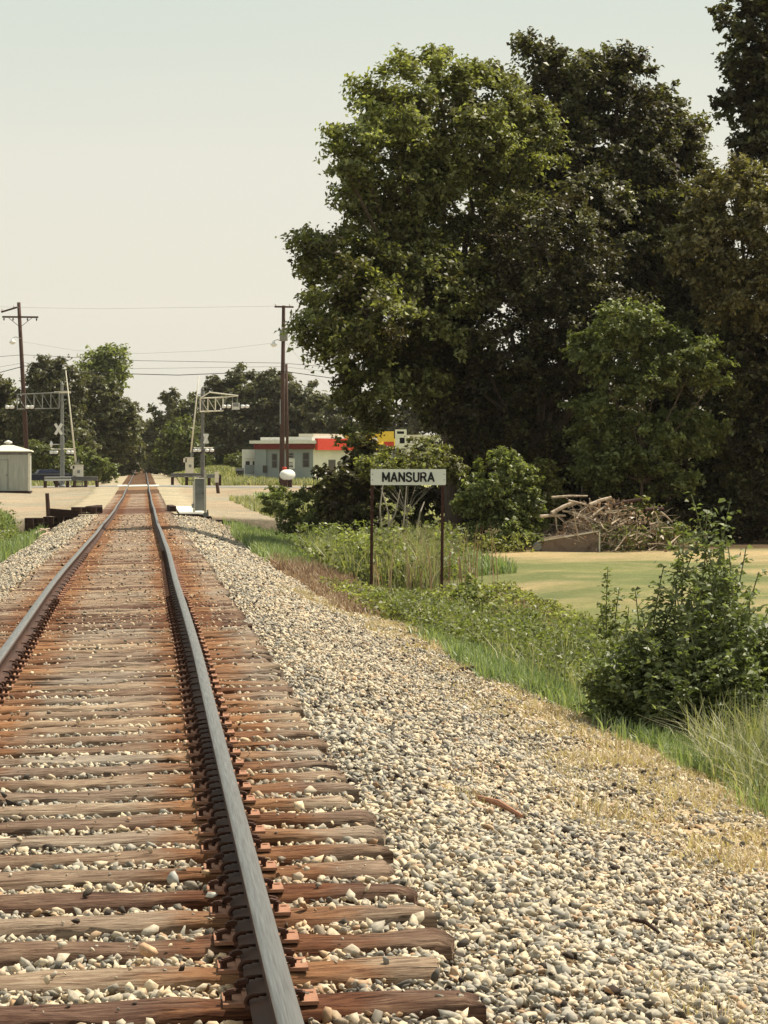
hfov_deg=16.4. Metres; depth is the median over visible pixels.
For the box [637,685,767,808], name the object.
long grass
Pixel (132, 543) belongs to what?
railroad tie
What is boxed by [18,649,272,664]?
railroad tie
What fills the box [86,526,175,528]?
railroad tie
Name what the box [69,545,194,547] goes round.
railroad tie
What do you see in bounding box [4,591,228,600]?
railroad tie
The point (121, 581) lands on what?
railroad tie
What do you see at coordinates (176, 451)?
broadleaf tree
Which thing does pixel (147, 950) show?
rock
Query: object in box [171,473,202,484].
guardrail
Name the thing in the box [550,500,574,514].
branch
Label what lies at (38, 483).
grass
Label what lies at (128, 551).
railroad tie
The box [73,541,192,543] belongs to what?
railroad tie
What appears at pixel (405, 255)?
broadleaf tree
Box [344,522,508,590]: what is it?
reed stalks
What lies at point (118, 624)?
railroad tie
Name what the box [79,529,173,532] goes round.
railroad tie
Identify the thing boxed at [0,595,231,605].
railroad tie
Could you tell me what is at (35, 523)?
timber wall
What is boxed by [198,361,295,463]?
broadleaf tree
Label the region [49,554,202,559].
railroad tie
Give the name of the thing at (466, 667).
wood scrap
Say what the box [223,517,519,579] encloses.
verge grass
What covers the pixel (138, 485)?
crossing deck
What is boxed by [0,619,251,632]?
railroad tie
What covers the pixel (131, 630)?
railroad tie
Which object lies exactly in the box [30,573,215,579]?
railroad tie
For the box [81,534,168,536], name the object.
railroad tie
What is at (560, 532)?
dead leaves
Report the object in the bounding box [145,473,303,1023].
rail
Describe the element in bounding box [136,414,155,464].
broadleaf tree
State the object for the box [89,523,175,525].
railroad tie
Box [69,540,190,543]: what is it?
railroad tie
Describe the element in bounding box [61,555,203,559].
railroad tie
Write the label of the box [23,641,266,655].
railroad tie
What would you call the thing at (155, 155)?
sky
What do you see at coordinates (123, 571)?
railroad tie
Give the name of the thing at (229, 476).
slope grass
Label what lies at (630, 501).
branch
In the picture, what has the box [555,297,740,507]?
broadleaf tree
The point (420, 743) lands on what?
ballast gravel
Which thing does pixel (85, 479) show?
guardrail
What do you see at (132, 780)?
railroad tie
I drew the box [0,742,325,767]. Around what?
railroad tie
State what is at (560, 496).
branch
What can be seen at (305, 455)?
window
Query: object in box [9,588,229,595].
railroad tie
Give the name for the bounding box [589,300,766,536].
broadleaf tree
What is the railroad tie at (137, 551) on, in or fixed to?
on the ground at (566, 579)
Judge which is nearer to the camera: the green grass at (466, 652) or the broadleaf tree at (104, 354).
the green grass at (466, 652)
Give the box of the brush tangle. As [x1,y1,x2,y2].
[515,497,708,551]
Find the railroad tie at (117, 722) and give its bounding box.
[0,708,300,730]
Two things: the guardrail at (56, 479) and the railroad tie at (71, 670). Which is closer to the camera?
the railroad tie at (71, 670)
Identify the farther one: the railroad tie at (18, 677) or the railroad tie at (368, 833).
the railroad tie at (18, 677)
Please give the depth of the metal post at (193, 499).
106.22 m
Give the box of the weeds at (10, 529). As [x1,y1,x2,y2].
[0,502,22,540]
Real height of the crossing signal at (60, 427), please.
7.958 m
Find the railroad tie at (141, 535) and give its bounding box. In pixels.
[82,534,186,536]
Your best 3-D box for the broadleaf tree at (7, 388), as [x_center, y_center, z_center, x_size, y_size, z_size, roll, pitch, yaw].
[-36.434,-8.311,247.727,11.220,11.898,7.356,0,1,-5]
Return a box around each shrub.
[22,439,74,481]
[64,439,121,483]
[208,450,241,467]
[257,481,299,529]
[273,484,338,539]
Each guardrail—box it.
[43,476,71,487]
[71,476,98,486]
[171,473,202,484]
[206,474,220,485]
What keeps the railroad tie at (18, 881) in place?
on the ballast gravel
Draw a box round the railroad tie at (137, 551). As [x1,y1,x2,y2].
[57,550,199,554]
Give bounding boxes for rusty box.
[532,530,599,551]
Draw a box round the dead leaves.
[524,498,701,551]
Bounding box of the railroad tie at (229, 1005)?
[0,978,486,1023]
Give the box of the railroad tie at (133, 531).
[86,530,178,532]
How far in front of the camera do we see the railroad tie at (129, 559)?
45.87 m
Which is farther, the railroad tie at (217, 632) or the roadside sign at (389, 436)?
the roadside sign at (389, 436)
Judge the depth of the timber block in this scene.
102.68 m
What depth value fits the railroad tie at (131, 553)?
50.07 m
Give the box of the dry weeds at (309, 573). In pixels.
[266,551,564,623]
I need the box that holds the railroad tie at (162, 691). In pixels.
[0,680,293,698]
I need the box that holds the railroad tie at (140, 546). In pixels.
[68,545,195,548]
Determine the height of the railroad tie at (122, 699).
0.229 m
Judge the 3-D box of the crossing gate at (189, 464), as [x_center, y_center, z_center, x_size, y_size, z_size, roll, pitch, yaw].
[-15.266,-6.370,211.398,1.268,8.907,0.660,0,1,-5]
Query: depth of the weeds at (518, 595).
46.12 m
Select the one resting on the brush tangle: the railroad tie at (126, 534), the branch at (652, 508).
the branch at (652, 508)
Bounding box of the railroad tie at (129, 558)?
[49,556,204,560]
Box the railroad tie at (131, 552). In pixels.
[58,551,196,554]
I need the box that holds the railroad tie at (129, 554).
[52,552,196,556]
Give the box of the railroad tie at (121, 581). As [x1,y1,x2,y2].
[26,578,215,584]
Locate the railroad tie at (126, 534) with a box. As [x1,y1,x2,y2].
[76,533,181,536]
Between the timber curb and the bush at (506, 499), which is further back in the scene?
the timber curb
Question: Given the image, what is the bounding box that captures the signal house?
[0,440,33,492]
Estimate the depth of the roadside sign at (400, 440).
236.96 m
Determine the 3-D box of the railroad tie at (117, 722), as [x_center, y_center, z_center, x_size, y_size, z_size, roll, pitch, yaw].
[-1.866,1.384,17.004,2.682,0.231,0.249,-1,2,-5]
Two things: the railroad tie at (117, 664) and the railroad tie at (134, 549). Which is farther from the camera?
the railroad tie at (134, 549)
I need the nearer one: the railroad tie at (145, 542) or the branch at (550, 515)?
the railroad tie at (145, 542)
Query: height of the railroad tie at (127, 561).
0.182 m
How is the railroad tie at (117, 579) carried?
on the ground at (566, 579)
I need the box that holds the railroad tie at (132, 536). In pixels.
[80,535,187,537]
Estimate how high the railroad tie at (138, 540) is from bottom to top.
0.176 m
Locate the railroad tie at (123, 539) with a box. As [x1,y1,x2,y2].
[74,538,188,541]
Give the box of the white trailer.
[242,449,254,477]
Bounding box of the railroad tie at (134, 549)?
[57,548,194,551]
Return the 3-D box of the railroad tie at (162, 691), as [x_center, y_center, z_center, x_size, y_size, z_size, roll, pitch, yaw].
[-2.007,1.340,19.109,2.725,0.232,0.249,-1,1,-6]
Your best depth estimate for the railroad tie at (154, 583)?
35.87 m
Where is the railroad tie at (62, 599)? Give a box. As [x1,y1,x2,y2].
[3,594,225,602]
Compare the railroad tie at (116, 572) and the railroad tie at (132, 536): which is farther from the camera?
the railroad tie at (132, 536)
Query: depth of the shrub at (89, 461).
234.94 m
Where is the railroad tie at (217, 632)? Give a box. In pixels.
[0,625,255,638]
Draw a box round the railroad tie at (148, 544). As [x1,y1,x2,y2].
[65,543,192,547]
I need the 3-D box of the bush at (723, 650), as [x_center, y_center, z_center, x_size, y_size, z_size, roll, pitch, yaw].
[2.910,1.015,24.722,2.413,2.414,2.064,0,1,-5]
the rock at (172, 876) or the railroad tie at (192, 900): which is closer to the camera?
the railroad tie at (192, 900)
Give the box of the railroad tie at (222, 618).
[0,612,245,625]
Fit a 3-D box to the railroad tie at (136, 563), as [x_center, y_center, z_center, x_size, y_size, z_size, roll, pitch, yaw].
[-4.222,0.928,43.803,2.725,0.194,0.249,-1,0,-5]
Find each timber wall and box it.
[25,515,91,531]
[71,507,102,514]
[173,514,224,520]
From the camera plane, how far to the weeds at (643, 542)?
71.37 m
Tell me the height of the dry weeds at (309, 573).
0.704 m
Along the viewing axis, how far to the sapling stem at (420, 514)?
71.88 m
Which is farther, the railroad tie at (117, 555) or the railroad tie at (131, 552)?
the railroad tie at (131, 552)
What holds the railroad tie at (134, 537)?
on the ground at (566, 579)
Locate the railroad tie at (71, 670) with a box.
[12,658,279,674]
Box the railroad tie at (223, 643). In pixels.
[0,636,256,649]
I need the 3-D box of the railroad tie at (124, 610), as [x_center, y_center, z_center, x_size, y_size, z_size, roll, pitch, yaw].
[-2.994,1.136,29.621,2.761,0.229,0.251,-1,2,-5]
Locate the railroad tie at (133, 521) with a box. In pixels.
[95,521,176,522]
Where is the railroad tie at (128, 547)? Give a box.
[61,546,194,549]
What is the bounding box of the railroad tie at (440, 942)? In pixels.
[0,919,454,968]
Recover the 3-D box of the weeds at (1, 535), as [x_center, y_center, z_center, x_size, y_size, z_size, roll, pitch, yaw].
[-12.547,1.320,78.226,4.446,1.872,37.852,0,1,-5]
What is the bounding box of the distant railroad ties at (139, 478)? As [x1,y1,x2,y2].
[115,469,159,494]
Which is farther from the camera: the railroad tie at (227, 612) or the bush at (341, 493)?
the bush at (341, 493)
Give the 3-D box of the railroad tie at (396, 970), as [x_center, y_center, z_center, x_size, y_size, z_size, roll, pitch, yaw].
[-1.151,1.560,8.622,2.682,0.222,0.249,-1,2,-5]
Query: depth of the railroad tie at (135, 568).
41.63 m
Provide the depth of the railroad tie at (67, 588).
34.82 m
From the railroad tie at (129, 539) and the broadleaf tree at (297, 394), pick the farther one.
the broadleaf tree at (297, 394)
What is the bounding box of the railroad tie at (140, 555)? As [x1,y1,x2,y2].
[52,554,203,557]
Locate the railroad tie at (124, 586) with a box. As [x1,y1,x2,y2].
[15,582,219,590]
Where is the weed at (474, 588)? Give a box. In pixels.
[445,572,504,613]
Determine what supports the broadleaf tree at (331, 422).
on the ground at (566, 579)
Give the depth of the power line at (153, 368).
198.99 m
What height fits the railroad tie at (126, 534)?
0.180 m
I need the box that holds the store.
[249,434,401,480]
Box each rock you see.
[139,942,157,957]
[167,870,178,884]
[205,892,217,897]
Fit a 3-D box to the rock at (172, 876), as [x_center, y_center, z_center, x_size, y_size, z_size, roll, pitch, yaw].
[-0.835,1.448,10.530,0.041,0.061,0.038,1,2,43]
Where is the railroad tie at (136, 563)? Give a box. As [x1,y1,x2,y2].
[81,561,209,565]
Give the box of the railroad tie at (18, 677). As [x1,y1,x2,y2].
[9,663,283,680]
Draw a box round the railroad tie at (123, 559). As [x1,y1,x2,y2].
[48,557,201,561]
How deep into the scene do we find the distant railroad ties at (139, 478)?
232.61 m
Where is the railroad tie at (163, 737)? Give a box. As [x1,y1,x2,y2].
[0,722,318,748]
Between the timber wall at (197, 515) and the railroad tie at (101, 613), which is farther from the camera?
the timber wall at (197, 515)
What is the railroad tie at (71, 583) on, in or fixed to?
on the ground at (566, 579)
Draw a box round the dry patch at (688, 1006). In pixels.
[630,965,767,1023]
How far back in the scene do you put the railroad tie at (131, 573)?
39.53 m
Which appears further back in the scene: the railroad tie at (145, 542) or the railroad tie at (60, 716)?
the railroad tie at (145, 542)
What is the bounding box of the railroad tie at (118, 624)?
[0,617,243,627]
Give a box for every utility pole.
[1,302,37,449]
[270,303,293,484]
[285,364,288,469]
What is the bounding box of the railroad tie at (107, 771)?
[0,754,337,779]
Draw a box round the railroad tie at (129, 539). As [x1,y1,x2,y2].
[98,539,190,540]
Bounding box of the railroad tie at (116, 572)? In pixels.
[28,570,214,577]
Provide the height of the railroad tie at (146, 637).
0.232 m
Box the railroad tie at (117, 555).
[55,553,199,556]
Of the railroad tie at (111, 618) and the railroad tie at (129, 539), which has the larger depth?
the railroad tie at (129, 539)
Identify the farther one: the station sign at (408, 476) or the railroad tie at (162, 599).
the station sign at (408, 476)
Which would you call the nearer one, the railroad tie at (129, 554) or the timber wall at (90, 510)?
the railroad tie at (129, 554)
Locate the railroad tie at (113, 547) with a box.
[69,545,185,548]
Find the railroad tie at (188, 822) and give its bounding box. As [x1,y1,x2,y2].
[0,802,376,836]
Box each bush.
[307,431,396,536]
[330,420,470,527]
[449,445,550,549]
[523,457,570,537]
[572,491,767,736]
[616,495,689,548]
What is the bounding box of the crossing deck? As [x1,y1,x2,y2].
[117,485,158,486]
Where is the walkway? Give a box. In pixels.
[176,506,203,515]
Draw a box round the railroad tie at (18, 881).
[0,853,394,892]
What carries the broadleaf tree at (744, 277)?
on the ground at (566, 579)
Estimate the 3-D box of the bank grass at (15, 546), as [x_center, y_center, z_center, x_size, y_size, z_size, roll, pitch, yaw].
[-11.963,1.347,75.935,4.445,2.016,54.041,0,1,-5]
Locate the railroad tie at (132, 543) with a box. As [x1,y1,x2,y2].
[70,542,193,545]
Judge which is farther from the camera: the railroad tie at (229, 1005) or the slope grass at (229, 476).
the slope grass at (229, 476)
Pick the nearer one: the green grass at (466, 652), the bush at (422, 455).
the green grass at (466, 652)
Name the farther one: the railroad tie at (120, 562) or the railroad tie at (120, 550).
the railroad tie at (120, 550)
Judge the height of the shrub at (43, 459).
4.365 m
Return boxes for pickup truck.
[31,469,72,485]
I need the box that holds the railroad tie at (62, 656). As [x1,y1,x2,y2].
[22,644,269,659]
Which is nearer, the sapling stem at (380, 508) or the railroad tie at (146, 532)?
the railroad tie at (146, 532)
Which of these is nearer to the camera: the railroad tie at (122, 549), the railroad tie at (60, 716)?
the railroad tie at (60, 716)
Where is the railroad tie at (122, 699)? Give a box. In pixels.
[0,688,288,705]
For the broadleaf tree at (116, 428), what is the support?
on the ground at (566, 579)
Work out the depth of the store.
241.75 m
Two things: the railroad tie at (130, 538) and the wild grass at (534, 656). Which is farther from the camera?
the railroad tie at (130, 538)
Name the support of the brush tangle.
on the ground at (566, 579)
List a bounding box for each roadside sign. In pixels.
[379,431,393,458]
[395,429,406,464]
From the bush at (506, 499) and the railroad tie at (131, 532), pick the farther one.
the bush at (506, 499)
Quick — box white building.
[401,435,442,468]
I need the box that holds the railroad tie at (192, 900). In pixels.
[0,874,417,917]
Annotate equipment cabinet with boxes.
[194,478,203,510]
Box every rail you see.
[0,470,135,687]
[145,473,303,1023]
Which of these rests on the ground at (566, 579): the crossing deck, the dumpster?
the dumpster
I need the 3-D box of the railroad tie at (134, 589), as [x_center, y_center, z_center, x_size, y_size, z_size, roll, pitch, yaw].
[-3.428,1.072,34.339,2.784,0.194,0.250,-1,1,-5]
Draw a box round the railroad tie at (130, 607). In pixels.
[0,600,236,610]
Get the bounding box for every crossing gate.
[65,370,83,486]
[183,375,198,481]
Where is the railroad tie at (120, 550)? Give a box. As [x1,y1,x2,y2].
[58,549,183,552]
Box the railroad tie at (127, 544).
[65,543,174,546]
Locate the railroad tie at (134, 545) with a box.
[66,544,193,547]
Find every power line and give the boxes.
[0,355,334,367]
[0,366,370,383]
[2,363,324,371]
[17,306,261,308]
[27,342,269,353]
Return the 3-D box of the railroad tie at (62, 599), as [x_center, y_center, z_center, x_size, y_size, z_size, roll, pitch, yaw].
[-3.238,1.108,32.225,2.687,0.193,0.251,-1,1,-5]
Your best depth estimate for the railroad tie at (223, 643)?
23.82 m
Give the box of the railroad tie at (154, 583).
[16,581,222,588]
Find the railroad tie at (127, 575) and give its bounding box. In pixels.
[27,572,216,579]
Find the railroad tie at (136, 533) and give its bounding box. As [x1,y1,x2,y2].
[76,532,182,535]
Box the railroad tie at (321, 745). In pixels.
[0,733,328,758]
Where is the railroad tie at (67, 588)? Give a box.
[17,585,224,590]
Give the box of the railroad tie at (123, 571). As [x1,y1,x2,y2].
[36,568,211,573]
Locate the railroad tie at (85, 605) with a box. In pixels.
[0,598,236,608]
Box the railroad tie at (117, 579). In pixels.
[22,576,214,583]
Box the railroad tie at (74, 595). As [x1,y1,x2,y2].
[9,590,229,596]
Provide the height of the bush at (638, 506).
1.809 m
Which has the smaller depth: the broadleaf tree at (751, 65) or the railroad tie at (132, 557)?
the railroad tie at (132, 557)
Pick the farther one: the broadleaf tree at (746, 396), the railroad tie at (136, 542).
the broadleaf tree at (746, 396)
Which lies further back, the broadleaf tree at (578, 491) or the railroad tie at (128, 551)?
the broadleaf tree at (578, 491)
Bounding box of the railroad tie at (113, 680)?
[4,670,282,685]
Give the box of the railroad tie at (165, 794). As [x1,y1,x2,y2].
[0,776,358,806]
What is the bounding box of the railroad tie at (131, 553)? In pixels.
[56,552,197,555]
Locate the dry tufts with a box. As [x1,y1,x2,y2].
[433,767,743,961]
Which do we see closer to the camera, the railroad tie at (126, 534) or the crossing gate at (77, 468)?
the railroad tie at (126, 534)
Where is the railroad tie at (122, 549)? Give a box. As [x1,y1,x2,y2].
[71,548,196,550]
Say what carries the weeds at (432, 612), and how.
on the ground at (566, 579)
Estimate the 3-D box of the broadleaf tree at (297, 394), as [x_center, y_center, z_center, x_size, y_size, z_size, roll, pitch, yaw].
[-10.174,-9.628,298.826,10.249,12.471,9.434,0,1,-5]
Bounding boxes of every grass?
[0,509,47,561]
[31,480,100,485]
[169,464,321,485]
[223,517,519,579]
[228,491,437,517]
[263,575,767,950]
[366,579,638,710]
[405,620,767,818]
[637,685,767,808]
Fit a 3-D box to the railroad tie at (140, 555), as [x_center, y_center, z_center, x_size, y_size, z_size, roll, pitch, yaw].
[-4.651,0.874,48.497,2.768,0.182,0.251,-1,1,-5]
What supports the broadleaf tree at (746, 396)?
on the ground at (566, 579)
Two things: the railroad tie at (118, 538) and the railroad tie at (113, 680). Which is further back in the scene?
the railroad tie at (118, 538)
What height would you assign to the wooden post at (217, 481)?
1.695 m
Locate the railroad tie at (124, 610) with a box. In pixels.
[0,602,238,613]
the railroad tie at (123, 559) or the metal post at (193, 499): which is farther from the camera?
the metal post at (193, 499)
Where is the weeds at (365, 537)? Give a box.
[287,519,477,587]
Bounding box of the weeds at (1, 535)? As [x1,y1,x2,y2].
[0,516,28,556]
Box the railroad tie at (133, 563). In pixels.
[44,560,205,565]
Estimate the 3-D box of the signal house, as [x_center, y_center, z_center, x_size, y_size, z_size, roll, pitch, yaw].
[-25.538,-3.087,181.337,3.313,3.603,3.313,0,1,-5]
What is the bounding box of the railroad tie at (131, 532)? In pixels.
[77,531,176,534]
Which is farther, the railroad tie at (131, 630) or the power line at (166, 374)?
the power line at (166, 374)
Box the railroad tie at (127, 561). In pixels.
[43,559,204,563]
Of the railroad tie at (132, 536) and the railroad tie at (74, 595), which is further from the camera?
the railroad tie at (132, 536)
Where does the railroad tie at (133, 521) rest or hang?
on the ground at (566, 579)
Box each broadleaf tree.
[0,353,102,472]
[0,373,36,446]
[53,400,137,475]
[65,369,146,477]
[73,342,133,410]
[116,421,147,475]
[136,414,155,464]
[140,386,183,474]
[148,413,216,476]
[166,390,230,467]
[176,416,355,466]
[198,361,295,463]
[247,372,326,440]
[273,42,574,536]
[297,387,384,433]
[353,389,437,456]
[354,304,644,534]
[411,187,659,536]
[418,376,751,521]
[464,26,732,514]
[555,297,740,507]
[582,147,732,501]
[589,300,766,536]
[652,151,767,538]
[670,310,767,542]
[704,0,767,207]
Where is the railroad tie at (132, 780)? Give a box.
[0,764,346,792]
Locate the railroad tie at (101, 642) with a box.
[0,633,259,646]
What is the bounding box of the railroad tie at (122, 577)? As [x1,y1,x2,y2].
[26,575,214,580]
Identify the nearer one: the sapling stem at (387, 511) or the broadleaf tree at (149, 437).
the sapling stem at (387, 511)
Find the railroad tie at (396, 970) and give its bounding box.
[0,947,440,1003]
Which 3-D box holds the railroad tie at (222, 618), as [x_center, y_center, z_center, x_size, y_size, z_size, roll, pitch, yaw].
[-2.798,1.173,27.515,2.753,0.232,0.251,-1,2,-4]
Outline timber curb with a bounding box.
[167,505,175,511]
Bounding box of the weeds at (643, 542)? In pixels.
[590,519,701,550]
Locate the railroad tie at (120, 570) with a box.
[35,567,208,573]
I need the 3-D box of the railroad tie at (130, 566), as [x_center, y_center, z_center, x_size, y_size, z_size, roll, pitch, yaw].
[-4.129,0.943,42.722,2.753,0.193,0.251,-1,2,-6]
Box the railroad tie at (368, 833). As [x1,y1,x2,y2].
[0,817,385,855]
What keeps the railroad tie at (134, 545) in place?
on the ground at (566, 579)
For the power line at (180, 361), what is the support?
attached to the utility pole at (283, 339)
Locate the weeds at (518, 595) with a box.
[318,575,632,638]
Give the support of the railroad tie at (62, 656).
on the ground at (566, 579)
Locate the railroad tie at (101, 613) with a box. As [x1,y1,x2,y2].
[0,605,240,616]
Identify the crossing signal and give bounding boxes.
[5,382,73,486]
[192,386,249,477]
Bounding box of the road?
[31,485,420,488]
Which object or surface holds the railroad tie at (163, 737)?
on the ground at (566, 579)
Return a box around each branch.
[539,514,565,517]
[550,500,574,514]
[551,495,587,498]
[568,500,595,508]
[588,496,611,506]
[590,505,605,518]
[612,498,641,508]
[644,507,664,511]
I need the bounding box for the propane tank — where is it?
[280,467,294,486]
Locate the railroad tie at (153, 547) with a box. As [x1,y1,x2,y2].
[60,547,195,550]
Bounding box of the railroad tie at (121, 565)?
[39,563,207,568]
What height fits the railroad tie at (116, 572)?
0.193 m
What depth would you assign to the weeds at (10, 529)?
95.06 m
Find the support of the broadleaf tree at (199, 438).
on the ground at (566, 579)
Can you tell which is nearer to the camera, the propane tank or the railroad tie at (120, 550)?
the railroad tie at (120, 550)
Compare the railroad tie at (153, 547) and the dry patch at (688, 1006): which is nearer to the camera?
the dry patch at (688, 1006)
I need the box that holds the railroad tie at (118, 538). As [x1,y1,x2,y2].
[71,537,183,540]
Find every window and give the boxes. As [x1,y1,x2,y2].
[272,453,276,467]
[302,452,308,466]
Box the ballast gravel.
[0,513,767,1023]
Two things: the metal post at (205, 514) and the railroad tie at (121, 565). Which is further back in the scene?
the metal post at (205, 514)
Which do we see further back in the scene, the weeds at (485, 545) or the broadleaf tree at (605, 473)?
the broadleaf tree at (605, 473)
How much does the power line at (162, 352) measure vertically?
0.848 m
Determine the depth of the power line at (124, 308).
198.76 m
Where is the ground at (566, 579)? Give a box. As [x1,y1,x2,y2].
[0,473,767,1023]
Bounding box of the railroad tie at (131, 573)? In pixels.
[30,571,214,577]
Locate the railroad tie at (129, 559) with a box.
[60,558,205,561]
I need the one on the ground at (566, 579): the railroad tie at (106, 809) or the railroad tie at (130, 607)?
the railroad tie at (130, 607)
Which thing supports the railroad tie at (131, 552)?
on the ground at (566, 579)
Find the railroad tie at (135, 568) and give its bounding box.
[35,566,211,571]
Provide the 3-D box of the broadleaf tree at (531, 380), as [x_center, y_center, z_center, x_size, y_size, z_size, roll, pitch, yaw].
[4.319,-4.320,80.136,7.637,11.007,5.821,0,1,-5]
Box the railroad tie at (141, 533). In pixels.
[77,532,179,535]
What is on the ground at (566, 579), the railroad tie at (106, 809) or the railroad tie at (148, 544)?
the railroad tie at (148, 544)
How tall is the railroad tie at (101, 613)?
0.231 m
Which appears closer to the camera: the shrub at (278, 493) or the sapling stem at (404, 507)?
the sapling stem at (404, 507)
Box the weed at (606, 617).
[590,566,634,643]
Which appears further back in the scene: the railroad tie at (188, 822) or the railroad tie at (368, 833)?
the railroad tie at (188, 822)
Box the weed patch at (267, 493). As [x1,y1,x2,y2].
[252,491,284,496]
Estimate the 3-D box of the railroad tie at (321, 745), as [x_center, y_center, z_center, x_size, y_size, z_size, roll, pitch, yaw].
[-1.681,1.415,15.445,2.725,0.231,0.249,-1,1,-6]
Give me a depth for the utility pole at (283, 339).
199.85 m
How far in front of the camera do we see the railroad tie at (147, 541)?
60.01 m
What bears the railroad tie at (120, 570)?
on the ground at (566, 579)
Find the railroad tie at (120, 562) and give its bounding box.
[44,560,206,564]
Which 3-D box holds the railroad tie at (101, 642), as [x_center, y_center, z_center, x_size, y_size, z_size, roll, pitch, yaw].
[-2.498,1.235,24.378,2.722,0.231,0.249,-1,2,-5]
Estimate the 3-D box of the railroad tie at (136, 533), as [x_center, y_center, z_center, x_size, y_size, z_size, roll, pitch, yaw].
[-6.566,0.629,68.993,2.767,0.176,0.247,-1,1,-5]
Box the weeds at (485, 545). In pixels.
[455,531,534,552]
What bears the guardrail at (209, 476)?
on the ground at (566, 579)
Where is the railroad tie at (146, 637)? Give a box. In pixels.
[0,629,258,643]
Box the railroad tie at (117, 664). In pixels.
[15,654,268,669]
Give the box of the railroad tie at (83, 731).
[0,716,309,737]
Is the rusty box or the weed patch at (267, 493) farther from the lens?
the weed patch at (267, 493)
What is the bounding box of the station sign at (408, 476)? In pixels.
[370,469,445,589]
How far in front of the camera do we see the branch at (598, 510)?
71.45 m
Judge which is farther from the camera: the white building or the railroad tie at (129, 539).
the white building
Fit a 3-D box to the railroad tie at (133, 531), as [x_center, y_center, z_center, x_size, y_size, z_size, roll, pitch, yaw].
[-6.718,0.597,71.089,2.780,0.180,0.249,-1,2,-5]
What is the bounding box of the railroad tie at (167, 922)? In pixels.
[0,895,436,941]
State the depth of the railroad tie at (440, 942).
9.14 m
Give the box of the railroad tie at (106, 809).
[0,789,352,822]
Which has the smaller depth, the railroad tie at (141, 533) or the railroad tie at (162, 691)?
the railroad tie at (162, 691)
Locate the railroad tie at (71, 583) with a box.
[21,579,219,585]
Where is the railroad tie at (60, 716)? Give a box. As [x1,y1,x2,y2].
[0,699,303,720]
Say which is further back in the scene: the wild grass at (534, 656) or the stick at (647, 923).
the wild grass at (534, 656)
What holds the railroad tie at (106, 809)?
on the ballast gravel
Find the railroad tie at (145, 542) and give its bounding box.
[66,542,192,545]
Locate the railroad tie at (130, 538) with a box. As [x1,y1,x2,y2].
[76,538,189,540]
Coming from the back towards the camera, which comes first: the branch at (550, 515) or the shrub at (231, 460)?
the shrub at (231, 460)
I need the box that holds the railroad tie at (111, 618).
[0,611,244,622]
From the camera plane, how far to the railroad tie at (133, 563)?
44.29 m
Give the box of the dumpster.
[235,468,243,477]
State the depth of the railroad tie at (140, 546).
55.31 m
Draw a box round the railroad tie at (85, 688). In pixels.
[1,674,287,692]
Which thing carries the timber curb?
on the railroad tie
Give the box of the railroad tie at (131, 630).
[0,623,250,635]
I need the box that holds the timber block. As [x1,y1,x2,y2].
[48,508,78,517]
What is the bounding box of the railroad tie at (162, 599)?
[0,596,229,603]
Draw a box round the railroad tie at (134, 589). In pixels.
[8,586,225,594]
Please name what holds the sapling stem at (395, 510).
on the ground at (566, 579)
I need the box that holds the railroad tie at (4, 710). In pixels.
[0,693,301,714]
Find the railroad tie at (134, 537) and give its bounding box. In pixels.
[80,536,183,538]
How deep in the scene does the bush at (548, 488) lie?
73.27 m
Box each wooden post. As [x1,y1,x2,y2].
[45,493,49,516]
[215,472,219,493]
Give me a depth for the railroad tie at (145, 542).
58.46 m
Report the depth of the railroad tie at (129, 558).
46.85 m
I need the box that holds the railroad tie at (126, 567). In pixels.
[40,565,210,569]
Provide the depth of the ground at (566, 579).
61.76 m
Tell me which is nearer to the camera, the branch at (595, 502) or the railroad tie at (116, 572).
the railroad tie at (116, 572)
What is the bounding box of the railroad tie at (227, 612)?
[0,608,245,619]
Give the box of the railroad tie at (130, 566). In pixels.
[39,563,211,569]
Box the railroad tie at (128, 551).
[57,549,195,553]
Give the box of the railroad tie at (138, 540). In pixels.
[75,539,187,541]
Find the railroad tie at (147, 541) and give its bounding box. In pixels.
[72,540,189,543]
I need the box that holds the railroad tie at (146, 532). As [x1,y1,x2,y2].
[84,531,184,533]
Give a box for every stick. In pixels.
[475,795,523,817]
[628,918,659,933]
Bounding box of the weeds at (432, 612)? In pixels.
[361,584,767,730]
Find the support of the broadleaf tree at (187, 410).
on the ground at (566, 579)
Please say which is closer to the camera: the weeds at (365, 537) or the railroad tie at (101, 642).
the railroad tie at (101, 642)
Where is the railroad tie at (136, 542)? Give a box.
[70,541,187,544]
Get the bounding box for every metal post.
[192,482,194,511]
[203,469,208,517]
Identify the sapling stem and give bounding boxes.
[379,485,382,531]
[381,488,389,533]
[387,489,400,528]
[402,486,406,525]
[415,502,424,532]
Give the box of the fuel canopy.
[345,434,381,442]
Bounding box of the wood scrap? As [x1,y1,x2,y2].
[459,666,481,672]
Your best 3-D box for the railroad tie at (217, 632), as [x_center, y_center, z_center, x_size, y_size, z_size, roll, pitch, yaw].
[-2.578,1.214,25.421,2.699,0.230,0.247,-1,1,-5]
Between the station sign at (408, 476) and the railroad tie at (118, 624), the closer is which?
the railroad tie at (118, 624)
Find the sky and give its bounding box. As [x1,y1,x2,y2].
[0,0,767,434]
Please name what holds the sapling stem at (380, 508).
on the ground at (566, 579)
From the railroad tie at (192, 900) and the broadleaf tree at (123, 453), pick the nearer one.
the railroad tie at (192, 900)
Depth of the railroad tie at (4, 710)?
18.04 m
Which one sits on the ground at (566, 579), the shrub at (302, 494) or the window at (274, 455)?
the shrub at (302, 494)
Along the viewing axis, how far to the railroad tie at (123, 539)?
62.11 m
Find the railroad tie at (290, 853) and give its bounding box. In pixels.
[0,834,393,871]

